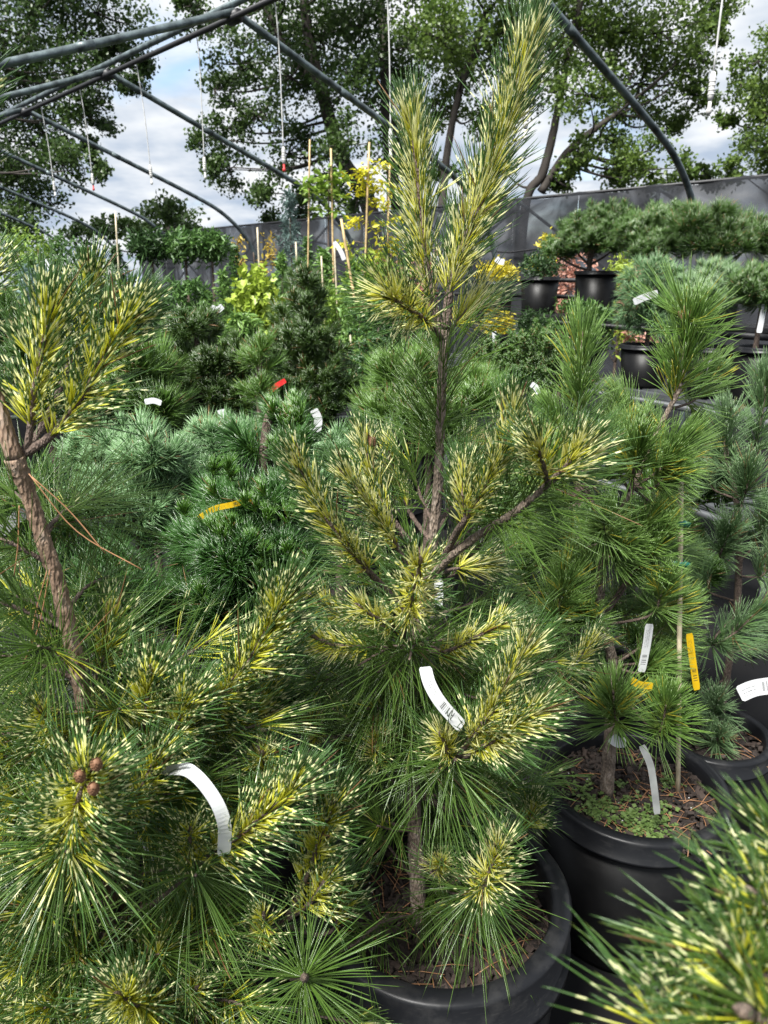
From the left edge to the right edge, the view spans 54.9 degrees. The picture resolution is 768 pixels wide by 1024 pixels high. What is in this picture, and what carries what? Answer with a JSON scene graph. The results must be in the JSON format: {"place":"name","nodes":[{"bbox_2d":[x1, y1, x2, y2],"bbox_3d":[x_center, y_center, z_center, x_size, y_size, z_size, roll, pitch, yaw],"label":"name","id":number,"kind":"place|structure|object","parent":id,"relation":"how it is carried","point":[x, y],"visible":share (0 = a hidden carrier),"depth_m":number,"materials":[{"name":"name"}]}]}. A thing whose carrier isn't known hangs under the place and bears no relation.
{"place":"outdoors","nodes":[
{"label":"outdoors","id":0,"kind":"place"},
{"bbox_2d":[20,630,128,742],"bbox_3d":[-1.007,0.633,2.501,0.363,0.396,0.359,0,17,0],"label":"nursery pot","id":1,"kind":"object","parent":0,"point":[68,679],"visible":0.02,"depth_m":2.35,"materials":[{"name":"black plastic"}]},
{"bbox_2d":[0,284,122,548],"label":"bright pine","id":2,"kind":"object","parent":1,"relation":"on","point":[5,369],"visible":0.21,"depth_m":2.10,"materials":[{"name":"green plant"}]},
{"bbox_2d":[0,447,193,648],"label":"dark pine","id":3,"kind":"object","parent":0,"point":[100,568],"visible":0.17,"depth_m":1.53,"materials":[{"name":"green plant"}]},
{"bbox_2d":[53,401,208,645],"bbox_3d":[-0.612,0.183,1.874,0.406,0.916,0.337,16,24,42],"label":"blue pine","id":4,"kind":"object","parent":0,"point":[173,470],"visible":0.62,"depth_m":1.72,"materials":[{"name":"green plant"}]},
{"bbox_2d":[0,850,287,1023],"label":"nursery pot","id":5,"kind":"object","parent":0,"point":[267,980],"visible":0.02,"depth_m":1.26,"materials":[{"name":"black plastic"}]},
{"bbox_2d":[0,42,409,1023],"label":"variegated pine","id":6,"kind":"object","parent":5,"relation":"in","point":[90,794],"visible":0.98,"depth_m":0.93,"materials":[{"name":"green plant"}]},
{"bbox_2d":[161,761,231,855],"bbox_3d":[-0.232,0.360,0.900,0.102,0.117,0.023,9,19,26],"label":"plant tag","id":7,"kind":"object","parent":6,"relation":"attached to","point":[199,779],"visible":0.91,"depth_m":0.88,"materials":[{"name":"white plastic"}]},
{"bbox_2d":[122,226,170,324],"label":"lollipop conifer","id":8,"kind":"object","parent":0,"point":[144,244],"visible":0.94,"depth_m":6.32,"materials":[{"name":"green plant"}]},
{"bbox_2d":[119,626,211,698],"bbox_3d":[-0.733,0.618,2.549,0.323,0.396,0.320,0,17,0],"label":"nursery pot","id":9,"kind":"object","parent":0,"point":[201,658],"visible":0.04,"depth_m":2.50,"materials":[{"name":"black plastic"}]},
{"bbox_2d":[82,326,204,648],"bbox_3d":[-0.743,-0.044,2.326,0.392,1.081,0.298,0,17,0],"label":"bright pine","id":10,"kind":"object","parent":9,"relation":"on","point":[172,407],"visible":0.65,"depth_m":2.20,"materials":[{"name":"green plant"}]},
{"bbox_2d":[160,224,201,301],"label":"lollipop conifer","id":11,"kind":"object","parent":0,"point":[179,246],"visible":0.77,"depth_m":6.31,"materials":[{"name":"green plant"}]},
{"bbox_2d":[175,624,224,658],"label":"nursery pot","id":12,"kind":"object","parent":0,"point":[204,640],"visible":0.01,"depth_m":2.60,"materials":[{"name":"black plastic"}]},
{"bbox_2d":[149,300,269,438],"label":"dark pine","id":13,"kind":"object","parent":12,"relation":"on","point":[202,327],"visible":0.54,"depth_m":2.41,"materials":[{"name":"green plant"}]},
{"bbox_2d":[185,226,236,304],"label":"lollipop conifer","id":14,"kind":"object","parent":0,"point":[215,248],"visible":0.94,"depth_m":6.33,"materials":[{"name":"green plant"}]},
{"bbox_2d":[211,266,233,325],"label":"conifer","id":15,"kind":"object","parent":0,"point":[223,280],"visible":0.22,"depth_m":5.54,"materials":[{"name":"green plant"}]},
{"bbox_2d":[190,659,288,725],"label":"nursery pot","id":16,"kind":"object","parent":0,"point":[231,695],"depth_m":2.30,"materials":[{"name":"black plastic"}]},
{"bbox_2d":[168,405,278,657],"bbox_3d":[-0.450,0.125,2.117,0.358,0.882,0.314,0,17,0],"label":"blue pine","id":17,"kind":"object","parent":16,"relation":"on","point":[197,427],"visible":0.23,"depth_m":1.93,"materials":[{"name":"green plant"}]},
{"bbox_2d":[217,308,266,372],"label":"weeping conifer","id":18,"kind":"object","parent":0,"point":[246,323],"visible":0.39,"depth_m":4.42,"materials":[{"name":"green plant"}]},
{"bbox_2d":[224,255,285,334],"bbox_3d":[-0.828,-1.295,4.858,0.397,0.744,0.359,0,17,0],"label":"chartreuse shrub","id":19,"kind":"object","parent":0,"point":[253,293],"visible":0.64,"depth_m":4.73,"materials":[{"name":"green plant"}]},
{"bbox_2d":[235,633,295,722],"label":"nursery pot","id":20,"kind":"object","parent":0,"point":[290,701],"depth_m":2.50,"materials":[{"name":"black plastic"}]},
{"bbox_2d":[230,326,291,419],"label":"bright pine","id":21,"kind":"object","parent":20,"relation":"on","point":[251,357],"visible":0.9,"depth_m":2.25,"materials":[{"name":"green plant"}]},
{"bbox_2d":[215,722,338,919],"bbox_3d":[-0.307,0.816,1.946,0.382,0.376,0.379,0,17,0],"label":"nursery pot","id":22,"kind":"object","parent":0,"point":[287,871],"visible":0.09,"depth_m":1.82,"materials":[{"name":"black plastic"}]},
{"bbox_2d":[132,377,346,773],"bbox_3d":[-0.333,0.196,1.722,0.523,1.021,0.470,0,17,0],"label":"dark pine","id":23,"kind":"object","parent":22,"relation":"on","point":[222,545],"visible":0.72,"depth_m":1.59,"materials":[{"name":"green plant"}]},
{"bbox_2d":[272,249,297,323],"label":"conifer","id":24,"kind":"object","parent":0,"point":[281,265],"visible":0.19,"depth_m":5.87,"materials":[{"name":"green plant"}]},
{"bbox_2d":[309,567,360,636],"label":"pine needles","id":25,"kind":"object","parent":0,"point":[332,591],"visible":0.04,"depth_m":3.02,"materials":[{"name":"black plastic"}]},
{"bbox_2d":[252,255,367,588],"bbox_3d":[-0.288,-0.297,2.785,0.480,1.291,0.362,0,17,0],"label":"dark pine","id":26,"kind":"object","parent":25,"relation":"on","point":[302,338],"visible":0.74,"depth_m":2.63,"materials":[{"name":"green plant"}]},
{"bbox_2d":[288,650,392,789],"bbox_3d":[-0.134,0.663,2.405,0.343,0.396,0.340,0,17,0],"label":"nursery pot","id":27,"kind":"object","parent":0,"point":[297,696],"visible":0.02,"depth_m":2.29,"materials":[{"name":"black plastic"}]},
{"bbox_2d":[309,416,385,671],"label":"blue pine","id":28,"kind":"object","parent":27,"relation":"on","point":[339,434],"visible":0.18,"depth_m":2.11,"materials":[{"name":"green plant"}]},
{"bbox_2d":[343,491,423,615],"bbox_3d":[0.006,0.205,3.624,0.422,0.546,0.418,0,17,0],"label":"nursery pot","id":29,"kind":"object","parent":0,"point":[418,514],"visible":0.12,"depth_m":3.46,"materials":[{"name":"black plastic"}]},
{"bbox_2d":[342,300,439,498],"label":"dwarf spruce","id":30,"kind":"object","parent":29,"relation":"on","point":[361,359],"visible":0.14,"depth_m":3.24,"materials":[{"name":"green plant"}]},
{"bbox_2d":[0,287,767,1023],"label":"ground","id":31,"kind":"structure","parent":0,"point":[742,673],"depth_m":3.01,"materials":[{"name":"fabric"}]},
{"bbox_2d":[0,185,128,276],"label":"greenhouse hoop","id":32,"kind":"object","parent":31,"relation":"on","point":[51,209],"visible":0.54,"depth_m":11.33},
{"bbox_2d":[0,0,167,249],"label":"shade tree","id":33,"kind":"object","parent":31,"relation":"on","point":[68,155],"visible":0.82,"depth_m":15.11,"materials":[{"name":"green plant"}]},
{"bbox_2d":[0,150,188,279],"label":"greenhouse hoop","id":34,"kind":"object","parent":31,"relation":"on","point":[36,167],"visible":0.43,"depth_m":9.71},
{"bbox_2d":[47,188,209,253],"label":"shade tree","id":35,"kind":"object","parent":31,"relation":"on","point":[169,212],"visible":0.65,"depth_m":19.38,"materials":[{"name":"green plant"}]},
{"bbox_2d":[0,107,261,267],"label":"greenhouse hoop","id":36,"kind":"object","parent":31,"relation":"on","point":[117,157],"visible":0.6,"depth_m":8.16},
{"bbox_2d":[0,68,361,269],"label":"greenhouse hoop","id":37,"kind":"object","parent":31,"relation":"on","point":[83,77],"visible":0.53,"depth_m":6.37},
{"bbox_2d":[0,8,496,262],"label":"greenhouse hoop","id":38,"kind":"object","parent":31,"relation":"on","point":[61,51],"visible":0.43,"depth_m":4.59,"materials":[{"name":"metal"}]},
{"bbox_2d":[1,348,498,529],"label":"bench","id":39,"kind":"object","parent":31,"relation":"on","point":[445,527],"visible":0.06,"depth_m":4.53,"materials":[{"name":"metal"}]},
{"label":"nursery pot","id":40,"kind":"object","parent":39,"relation":"on","visible":0},
{"bbox_2d":[330,162,396,291],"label":"staked sapling","id":41,"kind":"object","parent":40,"relation":"on","point":[362,175],"visible":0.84,"depth_m":6.29,"materials":[{"name":"yellow plant"}]},
{"bbox_2d":[164,0,440,223],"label":"shade tree","id":42,"kind":"object","parent":31,"relation":"on","point":[325,27],"visible":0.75,"depth_m":14.08,"materials":[{"name":"green plant"}]},
{"bbox_2d":[309,804,571,1023],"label":"nursery pot","id":43,"kind":"object","parent":31,"relation":"on","point":[404,1003],"visible":0.47,"depth_m":1.25,"materials":[{"name":"black plastic"}]},
{"bbox_2d":[261,0,655,1023],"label":"variegated pine","id":44,"kind":"object","parent":43,"relation":"in","point":[495,700],"visible":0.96,"depth_m":1.07,"materials":[{"name":"green plant"}]},
{"bbox_2d":[419,666,464,730],"bbox_3d":[0.076,0.258,1.010,0.066,0.080,0.030,10,20,28],"label":"plant tag","id":45,"kind":"object","parent":44,"relation":"attached to","point":[443,706],"visible":1,"depth_m":1.01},
{"bbox_2d":[141,174,767,428],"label":"shade cloth fence","id":46,"kind":"object","parent":31,"relation":"on","point":[538,217],"visible":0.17,"depth_m":9.88,"materials":[{"name":"fabric"}]},
{"bbox_2d":[450,508,497,622],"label":"nursery pot","id":47,"kind":"object","parent":31,"relation":"on","point":[456,577],"visible":0.02,"depth_m":3.42,"materials":[{"name":"black plastic"}]},
{"bbox_2d":[447,333,526,448],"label":"dwarf spruce","id":48,"kind":"object","parent":47,"relation":"on","point":[493,345],"visible":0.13,"depth_m":3.19,"materials":[{"name":"green plant"}]},
{"bbox_2d":[212,278,767,658],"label":"tiered bench","id":49,"kind":"object","parent":31,"relation":"on","point":[749,330],"visible":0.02,"depth_m":4.04,"materials":[{"name":"metal"}]},
{"bbox_2d":[480,281,514,310],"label":"nursery pot","id":50,"kind":"object","parent":49,"relation":"on","point":[508,303],"visible":0.18,"depth_m":5.94,"materials":[{"name":"black plastic"}]},
{"bbox_2d":[473,255,520,283],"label":"golden shrub","id":51,"kind":"object","parent":50,"relation":"in","point":[506,268],"visible":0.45,"depth_m":5.91,"materials":[{"name":"yellow plant"}]},
{"bbox_2d":[520,277,560,312],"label":"nursery pot","id":52,"kind":"object","parent":49,"relation":"on","point":[541,293],"visible":0.8,"depth_m":5.47,"materials":[{"name":"black plastic"}]},
{"bbox_2d":[516,246,566,280],"bbox_3d":[1.180,-1.823,5.511,0.375,0.296,0.391,0,17,0],"label":"globe shrub","id":53,"kind":"object","parent":52,"relation":"in","point":[541,267],"visible":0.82,"depth_m":5.46,"materials":[{"name":"green plant"}]},
{"bbox_2d":[564,344,601,374],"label":"nursery pot","id":54,"kind":"object","parent":49,"relation":"on","point":[596,354],"visible":0.08,"depth_m":4.62,"materials":[{"name":"black plastic"}]},
{"bbox_2d":[543,295,619,357],"bbox_3d":[1.243,-1.166,4.654,0.476,0.391,0.498,0,17,0],"label":"bushy shrub","id":55,"kind":"object","parent":54,"relation":"in","point":[599,313],"visible":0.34,"depth_m":4.58,"materials":[{"name":"green plant"}]},
{"bbox_2d":[573,271,618,309],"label":"nursery pot","id":56,"kind":"object","parent":49,"relation":"on","point":[600,286],"visible":0.77,"depth_m":4.96,"materials":[{"name":"black plastic"}]},
{"bbox_2d":[538,196,642,270],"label":"dome pine","id":57,"kind":"object","parent":56,"relation":"in","point":[589,232],"visible":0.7,"depth_m":4.84,"materials":[{"name":"green plant"}]},
{"bbox_2d":[618,342,672,387],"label":"nursery pot","id":58,"kind":"object","parent":49,"relation":"on","point":[633,362],"visible":0.7,"depth_m":4.17,"materials":[{"name":"black plastic"}]},
{"bbox_2d":[607,247,692,345],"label":"weeping pine","id":59,"kind":"object","parent":58,"relation":"in","point":[628,317],"visible":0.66,"depth_m":4.07,"materials":[{"name":"green plant"}]},
{"bbox_2d":[686,344,732,398],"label":"nursery pot","id":60,"kind":"object","parent":49,"relation":"on","point":[707,352],"visible":0.09,"depth_m":3.80,"materials":[{"name":"black plastic"}]},
{"bbox_2d":[671,254,744,341],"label":"soft pine","id":61,"kind":"object","parent":60,"relation":"on","point":[725,267],"visible":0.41,"depth_m":3.64,"materials":[{"name":"green plant"}]},
{"bbox_2d":[730,344,767,405],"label":"nursery pot","id":62,"kind":"object","parent":49,"relation":"on","point":[747,351],"visible":0.59,"depth_m":3.59,"materials":[{"name":"black plastic"}]},
{"bbox_2d":[722,257,767,347],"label":"soft pine","id":63,"kind":"object","parent":62,"relation":"on","point":[751,279],"visible":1,"depth_m":3.46,"materials":[{"name":"green plant"}]},
{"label":"nursery pot","id":64,"kind":"object","parent":49,"relation":"on","visible":0},
{"bbox_2d":[610,197,701,264],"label":"dome pine","id":65,"kind":"object","parent":64,"relation":"in","point":[638,231],"visible":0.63,"depth_m":4.37,"materials":[{"name":"green plant"}]},
{"bbox_2d":[496,528,560,613],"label":"nursery pot","id":66,"kind":"object","parent":31,"relation":"on","point":[516,579],"visible":0.01,"depth_m":3.31,"materials":[{"name":"black plastic"}]},
{"bbox_2d":[484,317,599,412],"bbox_3d":[0.669,-0.381,3.226,0.501,0.910,0.355,0,17,0],"label":"leafy shrub","id":67,"kind":"object","parent":66,"relation":"on","point":[538,361],"visible":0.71,"depth_m":3.07,"materials":[{"name":"green plant"}]},
{"bbox_2d":[354,0,752,206],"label":"shade tree","id":68,"kind":"object","parent":31,"relation":"on","point":[599,28],"visible":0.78,"depth_m":13.26,"materials":[{"name":"green plant"}]},
{"bbox_2d":[544,0,701,429],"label":"greenhouse hoop","id":69,"kind":"object","parent":31,"relation":"on","point":[571,31],"visible":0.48,"depth_m":4.53,"materials":[{"name":"metal"}]},
{"bbox_2d":[0,0,278,124],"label":"ridge pipe","id":70,"kind":"object","parent":69,"relation":"attached to","point":[184,39],"visible":0.7,"depth_m":5.57,"materials":[{"name":"metal"}]},
{"bbox_2d":[706,0,722,114],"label":"sprinkler line","id":71,"kind":"object","parent":70,"relation":"hanging from","point":[711,87],"visible":1,"depth_m":2.85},
{"bbox_2d":[537,729,732,977],"bbox_3d":[0.596,0.836,1.834,0.452,0.406,0.447,0,17,0],"label":"nursery pot","id":72,"kind":"object","parent":31,"relation":"on","point":[590,856],"visible":0.72,"depth_m":1.70,"materials":[{"name":"black plastic"}]},
{"bbox_2d":[552,771,686,837],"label":"clover weeds","id":73,"kind":"object","parent":72,"relation":"on","point":[645,823],"visible":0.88,"depth_m":1.72,"materials":[{"name":"green plant"}]},
{"bbox_2d":[486,250,754,796],"bbox_3d":[0.518,0.081,1.638,0.603,1.250,0.521,0,17,0],"label":"white pine","id":74,"kind":"object","parent":72,"relation":"in","point":[670,468],"visible":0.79,"depth_m":1.58,"materials":[{"name":"green plant"}]},
{"bbox_2d":[638,624,652,671],"bbox_3d":[0.585,0.305,1.656,0.024,0.120,0.001,0,17,0],"label":"plant tag","id":75,"kind":"object","parent":74,"relation":"attached to","point":[647,640],"visible":0.95,"depth_m":1.66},
{"bbox_2d":[639,744,659,813],"bbox_3d":[0.569,0.574,1.582,0.062,0.177,0.001,0,17,0],"label":"plant tag","id":76,"kind":"object","parent":74,"relation":"attached to","point":[652,778],"visible":1,"depth_m":1.58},
{"bbox_2d":[676,481,683,793],"bbox_3d":[0.671,0.315,1.680,0.099,0.802,0.014,0,17,0],"label":"bamboo stake","id":77,"kind":"object","parent":72,"relation":"in","point":[679,648],"visible":0.46,"depth_m":1.67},
{"bbox_2d":[648,700,767,845],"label":"nursery pot","id":78,"kind":"object","parent":31,"relation":"on","point":[753,753],"visible":0.38,"depth_m":2.11,"materials":[{"name":"black plastic"}]},
{"bbox_2d":[673,346,767,759],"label":"white pine","id":79,"kind":"object","parent":78,"relation":"on","point":[729,530],"visible":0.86,"depth_m":2.00,"materials":[{"name":"green plant"}]},
{"bbox_2d":[736,678,767,700],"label":"plant tag","id":80,"kind":"object","parent":79,"relation":"attached to","point":[748,690],"visible":1,"depth_m":1.98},
{"bbox_2d":[711,21,767,177],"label":"shade tree","id":81,"kind":"object","parent":31,"relation":"on","point":[757,112],"visible":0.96,"depth_m":12.76,"materials":[{"name":"green plant"}]},
{"bbox_2d":[0,0,767,286],"label":"sky","id":82,"kind":"structure","parent":0,"point":[174,85],"materials":[{"name":"white"}]},
{"bbox_2d":[351,247,421,348],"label":"conifer","id":83,"kind":"object","parent":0,"point":[366,274],"visible":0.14,"depth_m":5.32,"materials":[{"name":"green plant"}]},
{"bbox_2d":[383,602,472,737],"bbox_3d":[0.146,0.574,2.692,0.343,0.396,0.340,0,17,0],"label":"nursery pot","id":84,"kind":"object","parent":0,"point":[447,606],"visible":0.06,"depth_m":2.62,"materials":[{"name":"black plastic"}]},
{"bbox_2d":[345,327,521,630],"bbox_3d":[0.155,-0.090,2.495,0.591,1.068,0.407,0,17,0],"label":"bright pine","id":85,"kind":"object","parent":84,"relation":"on","point":[419,358],"visible":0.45,"depth_m":2.33,"materials":[{"name":"green plant"}]},
{"bbox_2d":[545,253,598,406],"bbox_3d":[1.689,-1.730,6.998,0.598,1.643,0.589,0,17,0],"label":"pink shrub","id":86,"kind":"object","parent":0,"point":[569,274],"visible":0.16,"depth_m":6.79,"materials":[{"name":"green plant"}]},
{"bbox_2d":[537,646,646,754],"bbox_3d":[0.679,0.667,2.459,0.363,0.356,0.359,0,17,0],"label":"nursery pot","id":87,"kind":"object","parent":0,"point":[579,721],"visible":0.09,"depth_m":2.32,"materials":[{"name":"black plastic"}]},
{"bbox_2d":[467,400,751,685],"bbox_3d":[0.649,0.112,2.277,0.881,0.931,0.396,0,17,0],"label":"bright pine","id":88,"kind":"object","parent":87,"relation":"on","point":[709,497],"visible":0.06,"depth_m":2.22,"materials":[{"name":"green plant"}]},
{"bbox_2d":[601,250,643,376],"bbox_3d":[2.098,-1.641,6.752,0.653,1.618,0.624,0,17,0],"label":"leafy shrub","id":89,"kind":"object","parent":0,"point":[619,265],"visible":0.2,"depth_m":6.71,"materials":[{"name":"green plant"}]},
{"bbox_2d":[542,770,767,1023],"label":"variegated pine","id":90,"kind":"object","parent":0,"point":[744,1000],"visible":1,"depth_m":0.38,"materials":[{"name":"green plant"}]},
{"bbox_2d":[708,303,738,322],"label":"nursery pot","id":91,"kind":"object","parent":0,"point":[728,319],"visible":0.09,"depth_m":4.19,"materials":[{"name":"black plastic"}]},
{"bbox_2d":[659,193,767,262],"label":"loose pine","id":92,"kind":"object","parent":91,"relation":"in","point":[715,230],"visible":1,"depth_m":4.04,"materials":[{"name":"green plant"}]},
{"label":"nursery pot","id":93,"kind":"object","parent":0,"visible":0},
{"bbox_2d":[269,188,311,314],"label":"blue conifer","id":94,"kind":"object","parent":93,"relation":"in","point":[290,211],"visible":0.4,"depth_m":7.63,"materials":[{"name":"green plant"}]},
{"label":"nursery pot","id":95,"kind":"object","parent":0,"visible":0},
{"bbox_2d":[333,296,384,368],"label":"spreading conifer","id":96,"kind":"object","parent":95,"relation":"in","point":[346,336],"visible":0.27,"depth_m":4.70,"materials":[{"name":"green plant"}]},
{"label":"nursery pot","id":97,"kind":"object","parent":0,"visible":0},
{"bbox_2d":[367,158,411,314],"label":"staked sapling","id":98,"kind":"object","parent":97,"relation":"on","point":[383,166],"visible":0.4,"depth_m":6.68,"materials":[{"name":"yellow plant"}]},
{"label":"nursery pot","id":99,"kind":"object","parent":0,"visible":0},
{"bbox_2d":[284,161,355,278],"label":"staked sapling","id":100,"kind":"object","parent":99,"relation":"on","point":[319,187],"visible":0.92,"depth_m":6.44,"materials":[{"name":"green plant"}]},
{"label":"nursery pot","id":101,"kind":"object","parent":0,"visible":0},
{"bbox_2d":[297,245,344,332],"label":"conifer","id":102,"kind":"object","parent":101,"relation":"in","point":[325,254],"visible":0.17,"depth_m":5.58,"materials":[{"name":"green plant"}]},
{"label":"nursery pot","id":103,"kind":"object","parent":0,"visible":0},
{"bbox_2d":[513,306,557,341],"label":"globe shrub","id":104,"kind":"object","parent":103,"relation":"in","point":[529,315],"visible":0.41,"depth_m":5.01,"materials":[{"name":"green plant"}]},
{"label":"nursery pot","id":105,"kind":"object","parent":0,"visible":0},
{"bbox_2d":[0,215,57,301],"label":"leafy shrub","id":106,"kind":"object","parent":105,"relation":"in","point":[21,252],"visible":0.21,"depth_m":6.13,"materials":[{"name":"green plant"}]},
{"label":"nursery pot","id":107,"kind":"object","parent":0,"visible":0},
{"bbox_2d":[21,216,82,295],"bbox_3d":[-3.142,-2.151,7.104,0.598,1.287,0.650,9,19,27],"label":"leafy shrub","id":108,"kind":"object","parent":107,"relation":"in","point":[59,243],"visible":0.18,"depth_m":6.95,"materials":[{"name":"green plant"}]},
{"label":"nursery pot","id":109,"kind":"object","parent":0,"visible":0},
{"bbox_2d":[318,269,369,347],"bbox_3d":[-0.300,-1.352,5.237,0.469,0.717,0.464,0,17,0],"label":"leafy shrub","id":110,"kind":"object","parent":109,"relation":"in","point":[334,309],"visible":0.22,"depth_m":5.13,"materials":[{"name":"green plant"}]},
{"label":"nursery pot","id":111,"kind":"object","parent":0,"visible":0},
{"bbox_2d":[164,273,222,369],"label":"spreading conifer","id":112,"kind":"object","parent":111,"relation":"in","point":[187,288],"visible":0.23,"depth_m":4.65,"materials":[{"name":"green plant"}]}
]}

